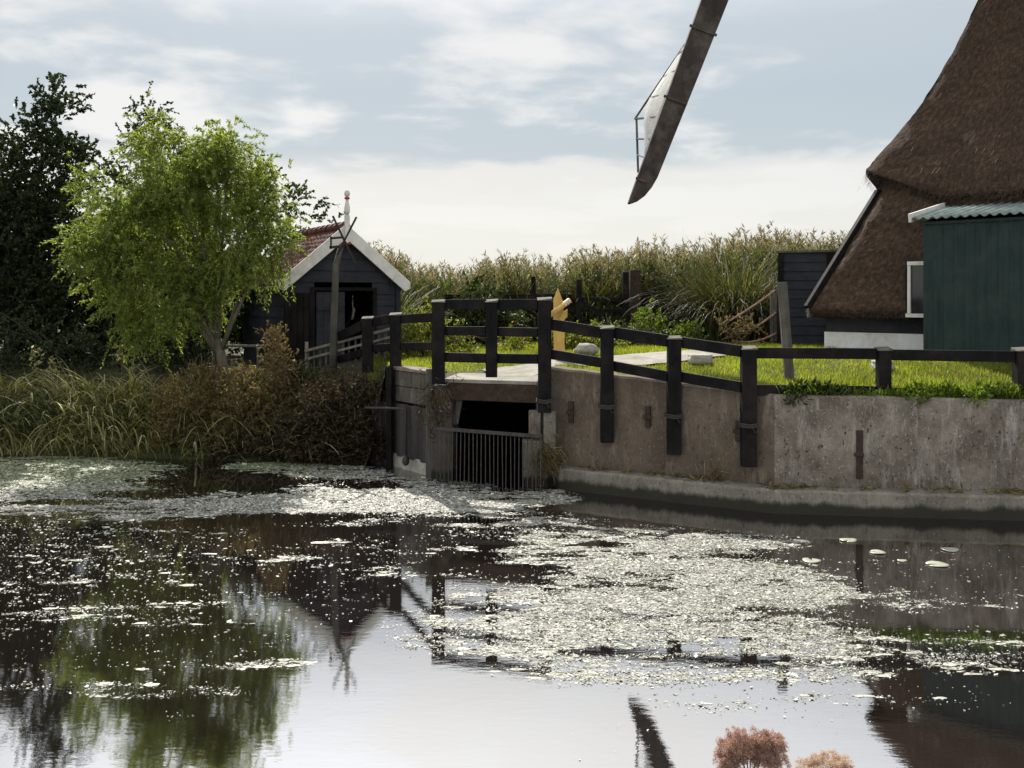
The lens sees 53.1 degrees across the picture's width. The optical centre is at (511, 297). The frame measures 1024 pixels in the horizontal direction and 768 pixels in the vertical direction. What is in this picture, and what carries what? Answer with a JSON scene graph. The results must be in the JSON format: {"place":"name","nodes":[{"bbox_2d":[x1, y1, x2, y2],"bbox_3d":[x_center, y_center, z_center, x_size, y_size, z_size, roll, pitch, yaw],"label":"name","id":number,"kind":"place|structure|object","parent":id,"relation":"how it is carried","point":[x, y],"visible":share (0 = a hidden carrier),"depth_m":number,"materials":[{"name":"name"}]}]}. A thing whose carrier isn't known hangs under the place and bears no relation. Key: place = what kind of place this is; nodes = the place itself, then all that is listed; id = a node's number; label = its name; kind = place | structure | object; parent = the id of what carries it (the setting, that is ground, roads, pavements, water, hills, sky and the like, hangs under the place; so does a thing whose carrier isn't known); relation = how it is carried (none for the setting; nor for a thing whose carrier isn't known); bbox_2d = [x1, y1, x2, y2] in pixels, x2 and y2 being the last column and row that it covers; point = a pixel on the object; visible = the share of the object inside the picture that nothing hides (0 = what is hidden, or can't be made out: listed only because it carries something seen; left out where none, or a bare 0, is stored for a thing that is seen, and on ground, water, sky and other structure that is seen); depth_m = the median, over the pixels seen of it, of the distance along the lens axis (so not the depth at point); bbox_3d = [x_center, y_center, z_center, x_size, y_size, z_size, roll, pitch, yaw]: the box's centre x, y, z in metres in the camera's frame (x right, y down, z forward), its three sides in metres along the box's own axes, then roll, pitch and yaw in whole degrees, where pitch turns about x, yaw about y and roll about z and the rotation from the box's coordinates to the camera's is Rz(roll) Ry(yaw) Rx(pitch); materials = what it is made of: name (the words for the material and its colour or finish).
{"place":"outdoors","nodes":[
{"label":"outdoors","id":0,"kind":"place"},
{"bbox_2d":[0,0,977,298],"label":"sky","id":1,"kind":"structure","parent":0,"point":[455,131],"materials":[{"name":"white"}]},
{"bbox_2d":[0,301,1011,466],"bbox_3d":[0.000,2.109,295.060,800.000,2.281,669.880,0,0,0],"label":"ground","id":2,"kind":"structure","parent":0,"point":[105,370],"depth_m":19.80,"materials":[{"name":"green plant"}]},
{"bbox_2d":[20,345,43,388],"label":"weed stalk","id":3,"kind":"object","parent":2,"relation":"on","point":[38,362],"visible":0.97,"depth_m":20.00,"materials":[{"name":"green plant"}]},
{"bbox_2d":[46,355,61,384],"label":"weed stalk","id":4,"kind":"object","parent":2,"relation":"on","point":[53,370],"visible":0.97,"depth_m":19.89,"materials":[{"name":"green plant"}]},
{"bbox_2d":[0,71,133,360],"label":"dark tree","id":5,"kind":"object","parent":2,"relation":"on","point":[24,274],"visible":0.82,"depth_m":22.59,"materials":[{"name":"green plant"}]},
{"bbox_2d":[0,305,230,392],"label":"dark shrub","id":6,"kind":"object","parent":2,"relation":"on","point":[48,345],"visible":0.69,"depth_m":20.76,"materials":[{"name":"green plant"}]},
{"bbox_2d":[109,345,129,382],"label":"weed stalk","id":7,"kind":"object","parent":2,"relation":"on","point":[121,354],"visible":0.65,"depth_m":20.09,"materials":[{"name":"green plant"}]},
{"bbox_2d":[0,169,243,355],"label":"dark tree","id":8,"kind":"object","parent":2,"relation":"on","point":[231,338],"visible":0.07,"depth_m":24.85,"materials":[{"name":"green plant"}]},
{"bbox_2d":[38,90,310,402],"bbox_3d":[-6.323,-0.835,18.953,4.989,6.034,2.908,0,0,0],"label":"willow tree","id":9,"kind":"object","parent":2,"relation":"on","point":[128,258],"visible":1,"depth_m":18.85,"materials":[{"name":"green plant"}]},
{"bbox_2d":[0,354,351,463],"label":"sedge bed","id":10,"kind":"object","parent":2,"relation":"on","point":[122,393],"visible":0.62,"depth_m":18.95,"materials":[{"name":"green plant"}]},
{"bbox_2d":[136,353,236,459],"bbox_3d":[-5.969,2.044,18.748,1.816,2.080,1.716,0,0,0],"label":"brown bush","id":11,"kind":"object","parent":2,"relation":"on","point":[190,407],"visible":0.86,"depth_m":18.49,"materials":[{"name":"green plant"}]},
{"bbox_2d":[57,81,344,359],"bbox_3d":[-7.072,-1.591,22.969,5.915,6.531,4.254,0,0,28],"label":"alder tree","id":12,"kind":"object","parent":2,"relation":"on","point":[114,174],"visible":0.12,"depth_m":22.97,"materials":[{"name":"green plant"}]},
{"bbox_2d":[213,344,264,374],"bbox_3d":[-5.310,1.195,19.800,1.000,0.570,0.350,0,0,-2],"label":"garden bench","id":13,"kind":"object","parent":2,"relation":"on","point":[260,345],"visible":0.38,"depth_m":19.65,"materials":[{"name":"grey wood"}]},
{"bbox_2d":[194,358,299,459],"bbox_3d":[-4.773,2.061,18.583,1.863,1.946,1.644,0,0,0],"label":"brown bush","id":14,"kind":"object","parent":2,"relation":"on","point":[250,405],"visible":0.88,"depth_m":18.32,"materials":[{"name":"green plant"}]},
{"bbox_2d":[254,320,303,426],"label":"tall weed","id":15,"kind":"object","parent":2,"relation":"on","point":[277,358],"visible":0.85,"depth_m":18.60,"materials":[{"name":"brown plant"}]},
{"bbox_2d":[200,409,396,464],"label":"bank undergrowth","id":16,"kind":"object","parent":2,"relation":"on","point":[265,445],"visible":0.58,"depth_m":18.00,"materials":[{"name":"brown plant"}]},
{"bbox_2d":[282,358,350,405],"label":"leafy weed","id":17,"kind":"object","parent":2,"relation":"on","point":[309,376],"visible":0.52,"depth_m":18.82,"materials":[{"name":"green plant"}]},
{"bbox_2d":[235,190,409,371],"bbox_3d":[-4.202,-0.285,22.404,2.850,3.830,4.201,0,0,-28],"label":"wooden hut","id":18,"kind":"object","parent":2,"relation":"on","point":[305,316],"visible":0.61,"depth_m":21.04,"materials":[{"name":"black wood"}]},
{"bbox_2d":[284,293,314,371],"bbox_3d":[-4.207,0.750,20.283,0.033,1.700,0.850,0,0,31],"label":"door","id":19,"kind":"structure","parent":18,"relation":"in","point":[299,318],"depth_m":20.26,"materials":[{"name":"black wood"}]},
{"bbox_2d":[316,292,344,365],"bbox_3d":[-3.685,0.750,20.804,0.595,1.740,0.050,0,0,-28],"label":"door","id":20,"kind":"structure","parent":18,"relation":"in","point":[323,299],"depth_m":20.75,"materials":[{"name":"grey wood"}]},
{"bbox_2d":[270,365,388,465],"bbox_3d":[-3.124,2.184,17.880,2.161,2.046,1.540,0,0,0],"label":"dark bush","id":21,"kind":"object","parent":2,"relation":"on","point":[338,402],"visible":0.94,"depth_m":17.66,"materials":[{"name":"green plant"}]},
{"bbox_2d":[329,216,356,382],"bbox_3d":[-3.208,0.151,19.457,0.576,3.424,0.236,0,0,0],"label":"crossed pole","id":22,"kind":"object","parent":2,"relation":"on","point":[333,321],"visible":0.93,"depth_m":19.44,"materials":[{"name":"grey wood"}]},
{"bbox_2d":[304,327,389,372],"bbox_3d":[-3.103,1.142,19.486,2.222,1.234,0.110,0,0,30],"label":"picket railing","id":23,"kind":"object","parent":2,"relation":"on","point":[307,350],"visible":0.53,"depth_m":19.55,"materials":[{"name":"grey wood"}]},
{"bbox_2d":[319,254,455,343],"bbox_3d":[-2.425,0.158,22.869,4.455,2.309,4.616,0,0,-19],"label":"grass clump","id":24,"kind":"object","parent":2,"relation":"on","point":[403,311],"visible":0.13,"depth_m":22.68,"materials":[{"name":"green plant"}]},
{"bbox_2d":[356,365,446,477],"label":"wing wall","id":25,"kind":"structure","parent":2,"relation":"on","point":[419,454],"depth_m":17.31,"materials":[{"name":"grey concrete"}]},
{"bbox_2d":[365,406,408,465],"bbox_3d":[-2.082,2.305,17.178,0.843,0.954,0.164,0,0,25],"label":"bent pipe","id":26,"kind":"object","parent":25,"relation":"attached to","point":[405,460],"visible":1,"depth_m":17.06,"materials":[{"name":"metal"}]},
{"bbox_2d":[374,296,534,359],"bbox_3d":[-1.164,0.815,20.630,3.269,1.727,1.334,0,0,0],"label":"flower border","id":27,"kind":"object","parent":2,"relation":"on","point":[421,335],"visible":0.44,"depth_m":20.53,"materials":[{"name":"green plant"}]},
{"bbox_2d":[445,271,535,345],"bbox_3d":[-0.690,0.363,23.047,2.318,1.962,1.884,0,0,-25],"label":"bindweed shrub","id":28,"kind":"object","parent":2,"relation":"on","point":[479,319],"visible":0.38,"depth_m":22.90,"materials":[{"name":"green plant"}]},
{"bbox_2d":[431,373,557,486],"bbox_3d":[-0.205,2.385,17.810,2.169,2.270,4.380,0,0,0],"label":"culvert","id":29,"kind":"object","parent":2,"relation":"on","point":[504,402],"visible":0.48,"depth_m":16.30,"materials":[{"name":"concrete"}]},
{"bbox_2d":[408,359,467,456],"bbox_3d":[-1.159,1.761,16.146,0.988,1.635,0.671,0,0,0],"label":"debris wad","id":30,"kind":"object","parent":29,"relation":"hanging from","point":[432,388],"visible":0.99,"depth_m":16.12,"materials":[{"name":"brown plant"}]},
{"bbox_2d":[528,429,570,487],"bbox_3d":[0.561,2.464,15.492,0.703,1.102,0.633,0,0,0],"label":"debris wad","id":31,"kind":"object","parent":29,"relation":"attached to","point":[550,462],"visible":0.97,"depth_m":15.46,"materials":[{"name":"brown plant"}]},
{"bbox_2d":[444,276,571,342],"bbox_3d":[-0.088,0.275,24.200,3.014,1.562,0.100,0,0,0],"label":"rail fence","id":32,"kind":"object","parent":2,"relation":"on","point":[533,295],"visible":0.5,"depth_m":24.15,"materials":[{"name":"black wood"}]},
{"bbox_2d":[451,260,582,342],"bbox_3d":[0.093,0.069,24.968,4.492,2.074,4.471,0,0,-35],"label":"grass clump","id":33,"kind":"object","parent":2,"relation":"on","point":[526,316],"visible":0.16,"depth_m":24.49,"materials":[{"name":"plant"}]},
{"bbox_2d":[401,262,735,341],"bbox_3d":[0.909,0.199,25.031,9.616,2.337,1.856,0,0,0],"label":"reed fringe","id":34,"kind":"object","parent":2,"relation":"on","point":[647,282],"visible":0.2,"depth_m":24.82,"materials":[{"name":"green plant"}]},
{"bbox_2d":[537,320,630,349],"bbox_3d":[1.416,0.871,20.206,1.881,1.017,1.207,0,0,0],"label":"flower border","id":35,"kind":"object","parent":2,"relation":"on","point":[572,341],"visible":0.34,"depth_m":20.04,"materials":[{"name":"green plant"}]},
{"bbox_2d":[574,343,598,355],"bbox_3d":[1.349,0.952,18.566,0.455,0.269,0.320,0,0,0],"label":"boulder","id":36,"kind":"object","parent":2,"relation":"on","point":[586,348],"visible":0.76,"depth_m":18.44,"materials":[{"name":"stone"}]},
{"bbox_2d":[564,292,622,323],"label":"leafy weed","id":37,"kind":"object","parent":2,"relation":"on","point":[617,318],"visible":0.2,"depth_m":24.57,"materials":[{"name":"green plant"}]},
{"bbox_2d":[530,255,680,336],"bbox_3d":[1.753,-0.026,25.378,4.951,2.139,4.576,0,0,-23],"label":"grass clump","id":38,"kind":"object","parent":2,"relation":"on","point":[597,303],"visible":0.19,"depth_m":24.55,"materials":[{"name":"green plant"}]},
{"bbox_2d":[367,220,846,334],"bbox_3d":[3.021,-0.271,26.755,15.912,3.442,4.898,0,0,0],"label":"reed bed","id":39,"kind":"object","parent":2,"relation":"on","point":[643,258],"visible":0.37,"depth_m":25.56,"materials":[{"name":"green plant"}]},
{"bbox_2d":[588,316,673,345],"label":"dark bush","id":40,"kind":"object","parent":2,"relation":"on","point":[653,329],"visible":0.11,"depth_m":21.10,"materials":[{"name":"green plant"}]},
{"bbox_2d":[629,270,639,325],"bbox_3d":[2.892,0.263,24.100,0.240,1.840,0.200,0,0,0],"label":"gate post","id":41,"kind":"object","parent":2,"relation":"on","point":[634,289],"visible":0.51,"depth_m":24.00,"materials":[{"name":"brown wood"}]},
{"bbox_2d":[568,272,629,328],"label":"field gate","id":42,"kind":"structure","parent":41,"relation":"attached to","point":[578,309],"depth_m":23.93,"materials":[{"name":"black wood"}]},
{"bbox_2d":[627,297,709,339],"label":"leafy weed","id":43,"kind":"object","parent":2,"relation":"on","point":[660,324],"visible":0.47,"depth_m":21.88,"materials":[{"name":"green plant"}]},
{"bbox_2d":[640,284,698,323],"bbox_3d":[3.847,0.388,24.332,1.628,1.438,0.126,0,0,-2],"label":"field fence","id":44,"kind":"object","parent":2,"relation":"on","point":[656,304],"visible":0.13,"depth_m":24.33,"materials":[{"name":"black wood"}]},
{"bbox_2d":[337,297,1023,466],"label":"rail fence","id":45,"kind":"object","parent":2,"relation":"on","point":[748,388],"visible":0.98,"depth_m":15.18,"materials":[{"name":"black wood"}]},
{"bbox_2d":[367,339,1011,400],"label":"lawn grass","id":46,"kind":"structure","parent":2,"relation":"on","point":[908,368],"depth_m":16.52,"materials":[{"name":"green plant"}]},
{"bbox_2d":[687,353,712,364],"bbox_3d":[3.132,1.026,17.078,0.429,0.196,0.309,0,0,0],"label":"stone block","id":47,"kind":"object","parent":2,"relation":"on","point":[695,359],"depth_m":16.94,"materials":[{"name":"white stone"}]},
{"bbox_2d":[611,232,828,342],"bbox_3d":[5.330,-0.309,23.490,5.664,2.638,5.908,0,0,43],"label":"grass clump","id":48,"kind":"object","parent":2,"relation":"on","point":[735,300],"visible":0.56,"depth_m":22.94,"materials":[{"name":"green plant"}]},
{"bbox_2d":[701,306,767,343],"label":"leafy weed","id":49,"kind":"object","parent":2,"relation":"on","point":[735,335],"visible":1,"depth_m":21.23,"materials":[{"name":"plant"}]},
{"bbox_2d":[726,290,780,343],"bbox_3d":[5.089,0.423,21.500,1.128,1.178,0.280,0,0,0],"label":"rope railing","id":50,"kind":"object","parent":2,"relation":"on","point":[775,332],"visible":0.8,"depth_m":21.56,"materials":[{"name":"black wood"}]},
{"bbox_2d":[777,282,794,380],"bbox_3d":[4.210,0.606,15.725,0.283,1.708,0.150,0,0,23],"label":"leaning post","id":51,"kind":"object","parent":2,"relation":"on","point":[785,325],"visible":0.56,"depth_m":15.68,"materials":[{"name":"grey wood"}]},
{"bbox_2d":[551,366,1023,520],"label":"retaining wall","id":52,"kind":"structure","parent":2,"relation":"on","point":[887,445],"depth_m":13.96,"materials":[{"name":"grey concrete"}]},
{"bbox_2d":[695,459,730,481],"bbox_3d":[2.873,2.523,14.445,0.623,0.615,0.486,0,0,18],"label":"debris wad","id":53,"kind":"object","parent":52,"relation":"on","point":[713,477],"visible":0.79,"depth_m":14.41,"materials":[{"name":"plant"}]},
{"bbox_2d":[578,462,1023,493],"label":"ledge litter","id":54,"kind":"object","parent":52,"relation":"on","point":[1002,490],"visible":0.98,"depth_m":13.84,"materials":[{"name":"brown plant"}]},
{"bbox_2d":[779,375,851,406],"bbox_3d":[4.178,1.298,14.049,1.010,0.470,0.329,0,0,0],"label":"weed patch","id":55,"kind":"object","parent":52,"relation":"on","point":[805,388],"visible":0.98,"depth_m":14.05,"materials":[{"name":"green plant"}]},
{"bbox_2d":[771,377,1023,398],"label":"wall weeds","id":56,"kind":"object","parent":52,"relation":"on","point":[898,390],"depth_m":13.93,"materials":[{"name":"green plant"}]},
{"bbox_2d":[900,377,969,406],"bbox_3d":[5.721,1.282,13.833,1.010,0.428,0.360,0,0,0],"label":"weed patch","id":57,"kind":"object","parent":52,"relation":"on","point":[948,386],"visible":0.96,"depth_m":13.85,"materials":[{"name":"green plant"}]},
{"bbox_2d":[958,377,1023,407],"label":"weed patch","id":58,"kind":"object","parent":52,"relation":"on","point":[992,391],"visible":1,"depth_m":13.75,"materials":[{"name":"green plant"}]},
{"bbox_2d":[776,250,837,344],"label":"plank shed","id":59,"kind":"structure","parent":2,"relation":"on","point":[803,270],"depth_m":21.41,"materials":[{"name":"grey wood"}]},
{"bbox_2d":[627,0,1023,349],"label":"windmill","id":60,"kind":"object","parent":2,"relation":"on","point":[958,139],"visible":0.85,"depth_m":19.19,"materials":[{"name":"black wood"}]},
{"bbox_2d":[905,261,922,317],"bbox_3d":[7.439,-0.150,18.093,0.960,1.000,0.090,0,0,45],"label":"window","id":61,"kind":"structure","parent":60,"relation":"in","point":[914,273],"depth_m":18.34,"materials":[{"name":"white paint"}]},
{"bbox_2d":[871,360,894,370],"bbox_3d":[5.917,1.078,16.340,0.336,0.169,0.258,0,0,0],"label":"stone block","id":62,"kind":"object","parent":2,"relation":"on","point":[873,364],"depth_m":16.29,"materials":[{"name":"white stone"}]},
{"bbox_2d":[908,201,1023,363],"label":"green shed","id":63,"kind":"structure","parent":2,"relation":"on","point":[973,284],"depth_m":17.11,"materials":[{"name":"wood"}]},
{"bbox_2d":[0,384,1023,767],"bbox_3d":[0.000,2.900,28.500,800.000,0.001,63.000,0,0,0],"label":"water","id":64,"kind":"structure","parent":0,"point":[358,696],"depth_m":8.57,"materials":[{"name":"black liquid"}]},
{"bbox_2d":[0,456,365,496],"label":"duckweed film","id":65,"kind":"object","parent":64,"relation":"on","point":[104,469],"visible":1,"depth_m":17.17,"materials":[{"name":"plant"}]},
{"bbox_2d":[434,426,542,491],"bbox_3d":[-0.383,2.710,15.645,1.841,1.385,0.177,0,0,23],"label":"trash rack","id":66,"kind":"object","parent":64,"relation":"in","point":[493,433],"visible":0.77,"depth_m":15.65,"materials":[{"name":"grey metal"}]},
{"bbox_2d":[0,463,1023,759],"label":"floating weed","id":67,"kind":"object","parent":64,"relation":"on","point":[418,495],"visible":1,"depth_m":10.61,"materials":[{"name":"plant"}]},
{"bbox_2d":[0,456,1023,712],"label":"weed mat","id":68,"kind":"object","parent":64,"relation":"on","point":[584,672],"visible":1,"depth_m":9.35,"materials":[{"name":"plant"}]},
{"bbox_2d":[802,558,820,562],"bbox_3d":[3.300,2.888,11.267,0.202,0.012,0.199,0,0,6],"label":"lily pad","id":69,"kind":"object","parent":64,"relation":"on","point":[808,560],"visible":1,"depth_m":11.26,"materials":[{"name":"green plant"}]},
{"bbox_2d":[839,538,856,541],"bbox_3d":[4.008,2.888,12.226,0.200,0.012,0.202,0,0,39],"label":"lily pad","id":70,"kind":"object","parent":64,"relation":"on","point":[850,539],"visible":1,"depth_m":12.23,"materials":[{"name":"green plant"}]},
{"bbox_2d":[869,550,885,553],"bbox_3d":[4.160,2.888,11.647,0.181,0.012,0.180,0,0,26],"label":"lily pad","id":71,"kind":"object","parent":64,"relation":"on","point":[878,552],"visible":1,"depth_m":11.62,"materials":[{"name":"green plant"}]},
{"bbox_2d":[925,561,948,566],"bbox_3d":[4.614,2.888,11.114,0.236,0.012,0.241,0,0,-7],"label":"lily pad","id":72,"kind":"object","parent":64,"relation":"on","point":[937,564],"visible":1,"depth_m":11.11,"materials":[{"name":"green plant"}]},
{"bbox_2d":[940,547,958,551],"bbox_3d":[5.025,2.888,11.771,0.199,0.012,0.201,0,0,33],"label":"lily pad","id":73,"kind":"object","parent":64,"relation":"on","point":[951,549],"visible":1,"depth_m":11.75,"materials":[{"name":"green plant"}]},
{"bbox_2d":[482,350,723,375],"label":"path","id":74,"kind":"structure","parent":0,"point":[634,359],"depth_m":17.64,"materials":[{"name":"grey concrete"}]},
{"bbox_2d":[551,289,570,350],"bbox_3d":[0.794,0.434,17.577,0.443,1.213,0.199,0,0,-27],"label":"yellow marker","id":75,"kind":"object","parent":74,"relation":"on","point":[557,311],"visible":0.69,"depth_m":17.60,"materials":[{"name":"paint"}]},
{"bbox_3d":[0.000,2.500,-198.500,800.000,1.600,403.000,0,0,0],"label":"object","id":76,"kind":"structure","parent":0,"visible":0},
{"bbox_2d":[711,725,791,767],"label":"dried flower","id":77,"kind":"object","parent":76,"relation":"on","point":[755,748],"visible":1,"depth_m":1.89,"materials":[{"name":"brown plant"}]},
{"bbox_2d":[794,748,855,767],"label":"dried flower","id":78,"kind":"object","parent":76,"relation":"on","point":[835,761],"visible":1,"depth_m":1.96,"materials":[{"name":"beige plant"}]}
]}

